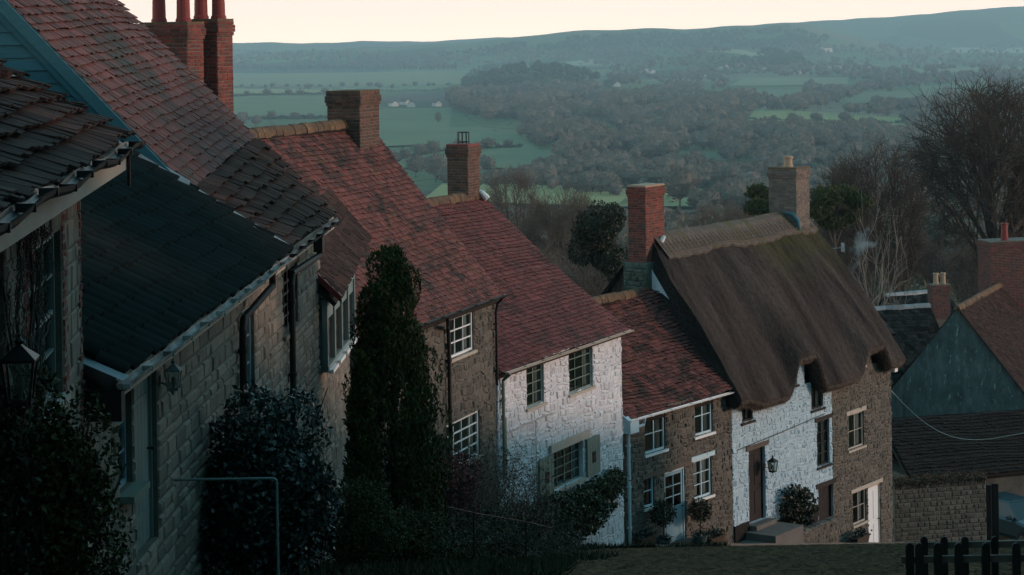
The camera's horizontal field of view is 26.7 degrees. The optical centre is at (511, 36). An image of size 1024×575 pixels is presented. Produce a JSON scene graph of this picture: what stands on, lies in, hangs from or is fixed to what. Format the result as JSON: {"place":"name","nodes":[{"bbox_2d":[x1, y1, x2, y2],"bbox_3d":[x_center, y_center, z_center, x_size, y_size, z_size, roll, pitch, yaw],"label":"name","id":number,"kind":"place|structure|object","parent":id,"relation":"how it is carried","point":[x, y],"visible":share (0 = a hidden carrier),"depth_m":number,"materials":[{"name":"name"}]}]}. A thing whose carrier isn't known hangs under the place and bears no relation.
{"place":"outdoors","nodes":[
{"label":"outdoors","id":0,"kind":"place"},
{"bbox_2d":[233,88,354,93],"bbox_3d":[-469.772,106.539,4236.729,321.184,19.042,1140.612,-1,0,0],"label":"field","id":1,"kind":"structure","parent":0,"point":[239,91],"depth_m":4267.14,"materials":[{"name":"green plant"}]},
{"bbox_2d":[233,97,383,116],"bbox_3d":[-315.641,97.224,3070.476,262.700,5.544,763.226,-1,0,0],"label":"field","id":2,"kind":"structure","parent":0,"point":[252,107],"depth_m":3011.82,"materials":[{"name":"green plant"}]},
{"bbox_2d":[233,71,468,85],"bbox_3d":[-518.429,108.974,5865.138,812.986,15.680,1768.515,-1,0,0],"label":"field","id":3,"kind":"structure","parent":0,"point":[362,78],"depth_m":5645.27,"materials":[{"name":"green plant"}]},
{"bbox_2d":[379,108,451,145],"bbox_3d":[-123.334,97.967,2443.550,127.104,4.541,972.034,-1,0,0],"label":"field","id":4,"kind":"structure","parent":0,"point":[405,126],"depth_m":2406.23,"materials":[{"name":"green plant"}]},
{"bbox_2d":[398,127,545,167],"bbox_3d":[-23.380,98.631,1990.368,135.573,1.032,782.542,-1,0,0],"label":"field","id":5,"kind":"structure","parent":0,"point":[504,157],"depth_m":1930.55,"materials":[{"name":"green plant"}]},
{"bbox_2d":[513,150,556,156],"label":"field","id":6,"kind":"structure","parent":0,"point":[533,153],"depth_m":1809.73,"materials":[{"name":"green plant"}]},
{"bbox_2d":[426,182,672,205],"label":"field","id":7,"kind":"structure","parent":0,"point":[442,190],"depth_m":1253.72,"materials":[{"name":"green plant"}]},
{"bbox_2d":[119,0,1023,42],"label":"sky","id":8,"kind":"structure","parent":0,"point":[255,21],"materials":[{"name":"white"}]},
{"bbox_2d":[233,6,1023,565],"bbox_3d":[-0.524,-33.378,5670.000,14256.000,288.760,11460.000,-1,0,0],"label":"ground","id":9,"kind":"structure","parent":0,"point":[977,28],"depth_m":7070.95,"materials":[{"name":"plant"}]},
{"bbox_2d":[0,396,47,574],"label":"evergreen bush","id":10,"kind":"object","parent":9,"relation":"on","point":[10,563],"visible":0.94,"depth_m":13.74,"materials":[{"name":"green plant"}]},
{"bbox_2d":[0,361,133,574],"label":"evergreen bush","id":11,"kind":"object","parent":9,"relation":"on","point":[67,512],"visible":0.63,"depth_m":14.09,"materials":[{"name":"green plant"}]},
{"bbox_2d":[0,58,145,538],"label":"stone cottage","id":12,"kind":"structure","parent":9,"relation":"on","point":[58,163],"depth_m":16.76,"materials":[{"name":"grey stone"}]},
{"bbox_2d":[0,334,39,412],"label":"wall lantern","id":13,"kind":"object","parent":12,"relation":"attached to","point":[19,353],"depth_m":13.90,"materials":[{"name":"black metal"}]},
{"bbox_2d":[0,220,55,567],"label":"bare vine","id":14,"kind":"object","parent":12,"relation":"attached to","point":[37,269],"visible":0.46,"depth_m":15.55,"materials":[{"name":"brown plant"}]},
{"bbox_2d":[28,234,70,421],"bbox_3d":[-3.709,2.294,16.825,0.301,1.415,2.104,-1,0,-4],"label":"window","id":15,"kind":"structure","parent":12,"relation":"in","point":[50,347],"depth_m":17.63,"materials":[{"name":"grey paint"}]},
{"bbox_2d":[0,0,371,574],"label":"long stone cottage","id":16,"kind":"structure","parent":9,"relation":"on","point":[222,253],"depth_m":29.46,"materials":[{"name":"grey stone"}]},
{"bbox_2d":[119,409,149,503],"bbox_3d":[-3.756,3.976,21.121,0.270,1.027,0.763,-1,0,2],"label":"window","id":17,"kind":"structure","parent":16,"relation":"in","point":[136,489],"depth_m":21.28,"materials":[{"name":"grey glass"}]},
{"bbox_2d":[133,374,154,549],"bbox_3d":[-3.810,4.228,22.102,0.133,2.050,1.164,-1,0,2],"label":"door","id":18,"kind":"structure","parent":16,"relation":"in","point":[142,407],"depth_m":22.40,"materials":[{"name":"grey paint"}]},
{"bbox_2d":[159,359,182,394],"bbox_3d":[-3.607,3.596,22.800,0.239,0.393,0.172,-1,0,2],"label":"wall lantern","id":19,"kind":"object","parent":16,"relation":"attached to","point":[173,367],"depth_m":22.77,"materials":[{"name":"black metal"}]},
{"bbox_2d":[241,306,254,403],"bbox_3d":[-3.557,4.273,28.911,0.171,1.293,1.239,-1,0,2],"label":"drainpipe","id":20,"kind":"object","parent":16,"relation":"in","point":[248,321],"depth_m":29.41,"materials":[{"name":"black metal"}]},
{"bbox_2d":[282,264,301,341],"bbox_3d":[-3.432,4.045,33.137,0.181,1.013,1.854,-1,0,2],"label":"window","id":21,"kind":"structure","parent":16,"relation":"in","point":[285,291],"depth_m":33.12,"materials":[{"name":"black metal"}]},
{"bbox_2d":[318,274,356,373],"bbox_3d":[-3.092,5.076,38.795,0.230,1.311,4.504,-1,0,2],"label":"bay window","id":22,"kind":"structure","parent":16,"relation":"in","point":[334,326],"depth_m":37.70,"materials":[{"name":"grey paint"}]},
{"bbox_2d":[173,477,279,574],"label":"handrail","id":23,"kind":"object","parent":9,"relation":"on","point":[247,478],"visible":1,"depth_m":22.90,"materials":[{"name":"metal"}]},
{"bbox_2d":[198,378,343,574],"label":"camellia bush","id":24,"kind":"object","parent":9,"relation":"on","point":[239,521],"visible":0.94,"depth_m":25.12,"materials":[{"name":"green plant"}]},
{"bbox_2d":[139,0,508,521],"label":"tiled stone cottage","id":25,"kind":"structure","parent":9,"relation":"on","point":[343,153],"depth_m":47.99,"materials":[{"name":"tile"}]},
{"bbox_2d":[450,312,477,362],"bbox_3d":[-1.374,6.476,47.978,0.610,1.564,2.072,-1,0,19],"label":"window","id":26,"kind":"structure","parent":25,"relation":"in","point":[463,327],"depth_m":48.43,"materials":[{"name":"white paint"}]},
{"bbox_2d":[446,410,483,464],"bbox_3d":[-1.303,8.971,48.043,0.610,1.422,2.533,-1,0,19],"label":"window","id":27,"kind":"structure","parent":25,"relation":"in","point":[457,428],"depth_m":48.83,"materials":[{"name":"white paint"}]},
{"bbox_2d":[316,475,411,568],"bbox_3d":[-2.123,6.966,29.968,1.449,1.749,1.041,-1,0,25],"label":"clipped bush","id":28,"kind":"object","parent":9,"relation":"on","point":[360,536],"visible":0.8,"depth_m":29.82,"materials":[{"name":"green plant"}]},
{"bbox_2d":[342,348,386,558],"bbox_3d":[-2.303,6.748,33.479,0.770,3.860,0.753,-1,0,0],"label":"cypress tree","id":29,"kind":"object","parent":9,"relation":"on","point":[362,461],"visible":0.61,"depth_m":33.38,"materials":[{"name":"green plant"}]},
{"bbox_2d":[337,243,453,554],"bbox_3d":[-1.910,6.344,36.009,1.957,5.854,2.015,-1,0,-28],"label":"cypress tree","id":30,"kind":"object","parent":9,"relation":"on","point":[405,357],"visible":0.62,"depth_m":35.64,"materials":[{"name":"green plant"}]},
{"bbox_2d":[404,153,424,176],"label":"tree","id":31,"kind":"object","parent":9,"relation":"on","point":[412,164],"visible":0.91,"depth_m":1539.86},
{"bbox_2d":[381,495,451,564],"bbox_3d":[-1.496,7.812,32.998,1.121,1.480,1.005,-1,0,-27],"label":"shrub","id":32,"kind":"object","parent":9,"relation":"on","point":[416,549],"visible":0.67,"depth_m":32.88,"materials":[{"name":"green plant"}]},
{"bbox_2d":[233,48,608,65],"bbox_3d":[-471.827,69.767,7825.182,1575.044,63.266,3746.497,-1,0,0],"label":"distant trees","id":33,"kind":"object","parent":9,"relation":"on","point":[363,56],"visible":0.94,"depth_m":7014.08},
{"bbox_2d":[417,151,446,181],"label":"tree","id":34,"kind":"object","parent":9,"relation":"on","point":[433,162],"visible":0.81,"depth_m":1476.68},
{"bbox_2d":[414,447,485,534],"bbox_3d":[-1.315,9.229,41.500,1.658,2.630,1.225,-1,0,0],"label":"red leaved shrub","id":35,"kind":"object","parent":9,"relation":"on","point":[461,500],"visible":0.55,"depth_m":41.52,"materials":[{"name":"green plant"}]},
{"bbox_2d":[194,539,730,574],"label":"bank grass","id":36,"kind":"structure","parent":9,"relation":"on","point":[548,563],"depth_m":27.25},
{"bbox_2d":[427,422,519,555],"bbox_3d":[-0.963,9.301,43.112,2.370,3.229,3.785,-1,0,0],"label":"flowering currant","id":37,"kind":"object","parent":9,"relation":"on","point":[482,486],"visible":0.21,"depth_m":43.38,"materials":[{"name":"green plant"}]},
{"bbox_2d":[443,499,532,557],"bbox_3d":[-0.546,10.060,42.910,1.950,1.588,1.296,-1,0,0],"label":"garden bush","id":38,"kind":"object","parent":9,"relation":"on","point":[517,545],"visible":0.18,"depth_m":42.81,"materials":[{"name":"green plant"}]},
{"bbox_2d":[442,505,551,558],"bbox_3d":[-0.280,9.129,39.752,0.089,2.784,7.801,-1,0,16],"label":"handrail","id":39,"kind":"object","parent":9,"relation":"on","point":[473,512],"visible":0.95,"depth_m":39.13,"materials":[{"name":"black metal"}]},
{"bbox_2d":[483,163,546,246],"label":"bare willow","id":40,"kind":"object","parent":9,"relation":"on","point":[497,202],"visible":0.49,"depth_m":329.31,"materials":[{"name":"brown plant"}]},
{"bbox_2d":[433,494,597,558],"bbox_3d":[-0.124,10.083,42.894,2.834,3.486,9.997,-1,0,20],"label":"bramble thicket","id":41,"kind":"object","parent":9,"relation":"on","point":[540,549],"visible":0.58,"depth_m":42.22,"materials":[{"name":"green plant"}]},
{"bbox_2d":[443,432,587,548],"bbox_3d":[-0.183,10.392,47.623,3.033,3.463,7.312,-1,0,10],"label":"climbing rose","id":42,"kind":"object","parent":9,"relation":"on","point":[513,488],"visible":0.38,"depth_m":48.44,"materials":[{"name":"green plant"}]},
{"bbox_2d":[494,500,558,554],"bbox_3d":[0.199,10.559,45.569,1.575,1.609,1.401,-1,0,25],"label":"garden bush","id":43,"kind":"object","parent":9,"relation":"on","point":[525,510],"visible":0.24,"depth_m":45.47,"materials":[{"name":"green plant"}]},
{"bbox_2d":[427,132,633,547],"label":"white cottage","id":44,"kind":"structure","parent":9,"relation":"on","point":[558,388],"depth_m":55.16,"materials":[{"name":"stone"}]},
{"bbox_2d":[526,365,547,411],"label":"window","id":45,"kind":"structure","parent":44,"relation":"in","point":[534,370],"depth_m":52.62,"materials":[{"name":"green paint"}]},
{"bbox_2d":[553,442,586,493],"bbox_3d":[1.182,10.707,54.087,0.610,1.372,2.266,-1,0,25],"label":"window","id":46,"kind":"structure","parent":44,"relation":"in","point":[560,465],"depth_m":54.61,"materials":[{"name":"green paint"}]},
{"bbox_2d":[568,348,595,397],"bbox_3d":[1.529,8.392,54.886,0.610,1.550,1.917,-1,0,25],"label":"window","id":47,"kind":"structure","parent":44,"relation":"in","point":[572,357],"depth_m":55.33,"materials":[{"name":"green paint"}]},
{"bbox_2d":[536,465,631,542],"bbox_3d":[1.841,11.797,54.183,0.662,1.825,5.446,-1,0,25],"label":"wall ivy","id":48,"kind":"object","parent":44,"relation":"attached to","point":[600,493],"depth_m":54.31,"materials":[{"name":"green plant"}]},
{"bbox_2d":[460,59,615,88],"bbox_3d":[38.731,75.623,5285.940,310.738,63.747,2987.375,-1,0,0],"label":"wooded knoll","id":49,"kind":"structure","parent":9,"relation":"on","point":[496,74],"depth_m":4080.02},
{"bbox_2d":[517,180,600,278],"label":"bare willow","id":50,"kind":"object","parent":9,"relation":"on","point":[567,216],"visible":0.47,"depth_m":213.31,"materials":[{"name":"brown plant"}]},
{"bbox_2d":[555,239,628,289],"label":"hillside tree","id":51,"kind":"object","parent":9,"relation":"on","point":[569,267],"visible":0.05,"depth_m":168.03,"materials":[{"name":"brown plant"}]},
{"bbox_2d":[559,259,625,296],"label":"hillside tree","id":52,"kind":"object","parent":9,"relation":"on","point":[594,290],"visible":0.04,"depth_m":131.18,"materials":[{"name":"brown plant"}]},
{"bbox_2d":[565,199,628,296],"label":"holm oak","id":53,"kind":"object","parent":9,"relation":"on","point":[595,236],"visible":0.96,"depth_m":117.39,"materials":[{"name":"green plant"}]},
{"bbox_2d":[444,78,818,126],"bbox_3d":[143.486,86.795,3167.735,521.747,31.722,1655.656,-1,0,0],"label":"distant wood","id":54,"kind":"object","parent":9,"relation":"on","point":[526,101],"visible":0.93,"depth_m":2813.52,"materials":[{"name":"plant"}]},
{"bbox_2d":[456,26,828,52],"bbox_3d":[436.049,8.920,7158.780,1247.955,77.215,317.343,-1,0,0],"label":"downland wood","id":55,"kind":"object","parent":9,"relation":"on","point":[706,39],"visible":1,"depth_m":7123.58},
{"bbox_2d":[641,166,669,182],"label":"tree","id":56,"kind":"object","parent":9,"relation":"on","point":[653,175],"visible":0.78,"depth_m":1343.45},
{"bbox_2d":[591,287,733,544],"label":"little stone cottage","id":57,"kind":"structure","parent":9,"relation":"on","point":[676,421],"depth_m":60.63,"materials":[{"name":"tile"}]},
{"bbox_2d":[644,413,668,457],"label":"window","id":58,"kind":"structure","parent":57,"relation":"in","point":[649,426],"depth_m":59.42,"materials":[{"name":"blue paint"}]},
{"bbox_2d":[664,467,694,543],"bbox_3d":[4.398,13.008,59.876,0.900,2.244,1.287,-1,0,36],"label":"door","id":59,"kind":"structure","parent":57,"relation":"in","point":[676,529],"depth_m":60.05,"materials":[{"name":"white paint"}]},
{"bbox_2d":[691,450,714,501],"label":"window","id":60,"kind":"structure","parent":57,"relation":"in","point":[699,462],"depth_m":61.25,"materials":[{"name":"white paint"}]},
{"bbox_2d":[693,398,715,439],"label":"window","id":61,"kind":"structure","parent":57,"relation":"in","point":[700,413],"depth_m":61.41,"materials":[{"name":"blue paint"}]},
{"bbox_2d":[684,193,756,226],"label":"bare willow","id":62,"kind":"object","parent":9,"relation":"on","point":[728,217],"visible":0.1,"depth_m":234.61,"materials":[{"name":"brown plant"}]},
{"bbox_2d":[446,145,1022,210],"bbox_3d":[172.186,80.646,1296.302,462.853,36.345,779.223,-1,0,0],"label":"distant wood","id":63,"kind":"object","parent":9,"relation":"on","point":[609,165],"visible":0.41,"depth_m":1447.48,"materials":[{"name":"plant"}]},
{"bbox_2d":[601,156,906,542],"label":"thatched cottage","id":64,"kind":"structure","parent":9,"relation":"on","point":[778,318],"depth_m":66.35,"materials":[{"name":"plant"}]},
{"bbox_2d":[746,440,776,530],"bbox_3d":[7.266,13.174,63.487,0.470,2.432,1.336,-1,0,35],"label":"door","id":65,"kind":"structure","parent":64,"relation":"in","point":[755,463],"depth_m":63.63,"materials":[{"name":"brown wood"}]},
{"bbox_2d":[775,483,818,526],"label":"rambling rose","id":66,"kind":"object","parent":64,"relation":"attached to","point":[800,499],"visible":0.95,"depth_m":64.80,"materials":[{"name":"green plant"}]},
{"bbox_2d":[815,413,832,470],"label":"window","id":67,"kind":"structure","parent":64,"relation":"in","point":[820,419],"depth_m":67.24,"materials":[{"name":"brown wood"}]},
{"bbox_2d":[815,477,836,520],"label":"door","id":68,"kind":"structure","parent":64,"relation":"in","point":[824,488],"depth_m":67.27,"materials":[{"name":"brown wood"}]},
{"bbox_2d":[846,405,866,452],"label":"window","id":69,"kind":"structure","parent":64,"relation":"in","point":[855,412],"depth_m":69.20,"materials":[{"name":"beige paint"}]},
{"bbox_2d":[852,489,868,528],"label":"window","id":70,"kind":"structure","parent":64,"relation":"in","point":[859,503],"depth_m":69.35,"materials":[{"name":"beige paint"}]},
{"bbox_2d":[853,483,879,541],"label":"door","id":71,"kind":"structure","parent":64,"relation":"in","point":[873,491],"depth_m":69.98,"materials":[{"name":"beige paint"}]},
{"bbox_2d":[740,182,768,216],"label":"scots pine","id":72,"kind":"object","parent":9,"relation":"on","point":[757,203],"visible":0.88,"depth_m":141.45,"materials":[{"name":"green plant"}]},
{"bbox_2d":[721,46,806,65],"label":"hilltop wood","id":73,"kind":"object","parent":9,"relation":"on","point":[776,54],"visible":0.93,"depth_m":5505.76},
{"bbox_2d":[509,197,1023,282],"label":"hillside wood","id":74,"kind":"object","parent":9,"relation":"on","point":[676,219],"visible":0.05,"depth_m":398.66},
{"bbox_2d":[515,111,1022,160],"bbox_3d":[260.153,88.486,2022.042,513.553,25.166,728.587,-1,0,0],"label":"distant wood","id":75,"kind":"object","parent":9,"relation":"on","point":[655,135],"visible":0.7,"depth_m":1897.25,"materials":[{"name":"plant"}]},
{"bbox_2d":[605,42,1023,84],"bbox_3d":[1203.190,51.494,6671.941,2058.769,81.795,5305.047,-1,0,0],"label":"distant trees","id":76,"kind":"object","parent":9,"relation":"on","point":[693,74],"visible":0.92,"depth_m":5483.31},
{"bbox_2d":[809,182,876,252],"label":"scots pine","id":77,"kind":"object","parent":9,"relation":"on","point":[824,201],"visible":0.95,"depth_m":139.27,"materials":[{"name":"green plant"}]},
{"bbox_2d":[810,158,877,273],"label":"bare beech","id":78,"kind":"object","parent":9,"relation":"on","point":[832,174],"visible":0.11,"depth_m":174.83,"materials":[{"name":"brown plant"}]},
{"bbox_2d":[816,133,937,301],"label":"bare beech","id":79,"kind":"object","parent":9,"relation":"on","point":[885,194],"visible":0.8,"depth_m":156.94,"materials":[{"name":"brown plant"}]},
{"bbox_2d":[848,180,920,311],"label":"silver birch","id":80,"kind":"object","parent":9,"relation":"on","point":[879,284],"visible":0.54,"depth_m":112.08,"materials":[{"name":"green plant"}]},
{"bbox_2d":[874,303,939,383],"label":"slate roofed house","id":81,"kind":"structure","parent":9,"relation":"on","point":[916,329],"depth_m":110.36,"materials":[{"name":"grey stone"}]},
{"bbox_2d":[926,272,950,327],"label":"brick chimney","id":82,"kind":"object","parent":81,"relation":"on","point":[938,295],"visible":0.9,"depth_m":118.14,"materials":[{"name":"brown brick"}]},
{"bbox_2d":[878,222,939,291],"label":"hillside tree","id":83,"kind":"object","parent":9,"relation":"on","point":[922,252],"visible":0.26,"depth_m":219.13,"materials":[{"name":"brown plant"}]},
{"bbox_2d":[800,70,1023,124],"bbox_3d":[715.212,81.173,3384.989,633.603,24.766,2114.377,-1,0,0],"label":"distant wood","id":84,"kind":"object","parent":9,"relation":"on","point":[832,92],"visible":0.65,"depth_m":3192.14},
{"bbox_2d":[878,289,955,314],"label":"slate roofed house","id":85,"kind":"structure","parent":9,"relation":"on","point":[918,296],"depth_m":124.56,"materials":[{"name":"grey stone"}]},
{"bbox_2d":[892,470,987,541],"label":"boundary wall","id":86,"kind":"structure","parent":9,"relation":"on","point":[937,507],"depth_m":78.39,"materials":[{"name":"brown stone"}]},
{"bbox_2d":[919,237,972,286],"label":"hillside tree","id":87,"kind":"object","parent":9,"relation":"on","point":[934,258],"visible":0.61,"depth_m":218.15,"materials":[{"name":"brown plant"}]},
{"bbox_2d":[882,66,1023,281],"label":"bare oak","id":88,"kind":"object","parent":9,"relation":"on","point":[957,142],"visible":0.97,"depth_m":163.50,"materials":[{"name":"brown plant"}]},
{"bbox_2d":[891,282,1023,417],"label":"plastered barn","id":89,"kind":"structure","parent":9,"relation":"on","point":[961,362],"depth_m":96.02,"materials":[{"name":"paint"}]},
{"bbox_2d":[976,223,1023,373],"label":"brick chimney","id":90,"kind":"object","parent":89,"relation":"on","point":[1001,259],"visible":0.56,"depth_m":104.30,"materials":[{"name":"brick"}]},
{"bbox_2d":[891,410,1023,495],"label":"outbuilding","id":91,"kind":"structure","parent":9,"relation":"on","point":[919,447],"depth_m":85.39,"materials":[{"name":"brown stone"},{"name":"dark roof tile"}]},
{"bbox_2d":[901,542,1023,574],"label":"picket fence","id":92,"kind":"object","parent":9,"relation":"on","point":[937,559],"visible":1,"depth_m":13.99,"materials":[{"name":"brown wood"}]},
{"bbox_2d":[950,269,977,302],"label":"hillside tree","id":93,"kind":"object","parent":9,"relation":"on","point":[962,293],"visible":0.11,"depth_m":149.93,"materials":[{"name":"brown plant"}]},
{"bbox_2d":[944,234,985,301],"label":"hillside tree","id":94,"kind":"object","parent":9,"relation":"on","point":[960,262],"visible":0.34,"depth_m":177.12,"materials":[{"name":"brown plant"}]},
{"bbox_2d":[916,536,1023,574],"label":"picket fence","id":95,"kind":"object","parent":9,"relation":"on","point":[994,543],"visible":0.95,"depth_m":15.19,"materials":[{"name":"brown wood"}]},
{"bbox_2d":[986,483,998,540],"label":"boarded gate","id":96,"kind":"structure","parent":9,"relation":"on","point":[992,506],"depth_m":79.40,"materials":[{"name":"brown wood"}]},
{"bbox_2d":[999,491,1023,539],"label":"parked car","id":97,"kind":"object","parent":9,"relation":"on","point":[1011,515],"visible":0.4,"depth_m":81.03,"materials":[{"name":"paint"}]},
{"bbox_2d":[619,189,701,205],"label":"field","id":98,"kind":"structure","parent":0,"point":[667,202],"depth_m":1100.05,"materials":[{"name":"green plant"}]},
{"bbox_2d":[658,164,701,208],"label":"tree","id":99,"kind":"object","parent":98,"relation":"on","point":[678,181],"visible":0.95,"depth_m":1034.59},
{"bbox_2d":[560,49,763,65],"bbox_3d":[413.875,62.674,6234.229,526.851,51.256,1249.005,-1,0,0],"label":"field","id":100,"kind":"structure","parent":0,"point":[741,52],"depth_m":5962.51,"materials":[{"name":"green plant"}]},
{"bbox_2d":[511,543,1023,574],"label":"cobbled street","id":101,"kind":"structure","parent":0,"point":[850,559],"depth_m":40.92,"materials":[{"name":"stone"}]},
{"bbox_2d":[730,78,847,85],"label":"field","id":102,"kind":"structure","parent":0,"point":[767,81],"depth_m":4410.34,"materials":[{"name":"green plant"}]},
{"bbox_2d":[616,540,1007,546],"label":"pavement","id":103,"kind":"structure","parent":0,"point":[738,544],"depth_m":62.58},
{"bbox_2d":[632,523,656,546],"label":"bush","id":104,"kind":"object","parent":103,"relation":"on","point":[646,535],"visible":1,"depth_m":57.73,"materials":[{"name":"plant"}]},
{"bbox_2d":[648,499,676,543],"bbox_3d":[4.089,13.210,58.440,0.784,1.443,0.792,-1,0,0],"label":"topiary tree","id":105,"kind":"object","parent":103,"relation":"on","point":[662,519],"visible":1,"depth_m":58.33,"materials":[{"name":"green plant"}]},
{"bbox_2d":[687,497,713,542],"bbox_3d":[5.229,13.473,59.989,0.729,1.388,0.717,-1,0,35],"label":"topiary tree","id":106,"kind":"object","parent":103,"relation":"on","point":[703,534],"visible":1,"depth_m":59.88,"materials":[{"name":"green plant"}]},
{"bbox_2d":[739,521,803,543],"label":"entrance steps","id":107,"kind":"structure","parent":103,"relation":"on","point":[780,532],"depth_m":62.84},
{"bbox_2d":[803,516,838,542],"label":"garden wall","id":108,"kind":"structure","parent":103,"relation":"on","point":[825,530],"depth_m":64.78,"materials":[{"name":"brown stone"}]},
{"bbox_2d":[849,527,872,542],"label":"planter","id":109,"kind":"object","parent":103,"relation":"on","point":[860,536],"visible":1,"depth_m":67.97,"materials":[{"name":"plant"}]},
{"bbox_2d":[749,109,906,125],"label":"field","id":110,"kind":"structure","parent":0,"point":[761,113],"depth_m":2606.63,"materials":[{"name":"green plant"}]},
{"bbox_2d":[841,92,940,102],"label":"field","id":111,"kind":"structure","parent":0,"point":[863,97],"depth_m":3302.04,"materials":[{"name":"green plant"}]},
{"bbox_2d":[920,85,991,94],"bbox_3d":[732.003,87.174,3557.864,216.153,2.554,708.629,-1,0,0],"label":"field","id":112,"kind":"structure","parent":0,"point":[924,88],"depth_m":3687.28,"materials":[{"name":"green plant"}]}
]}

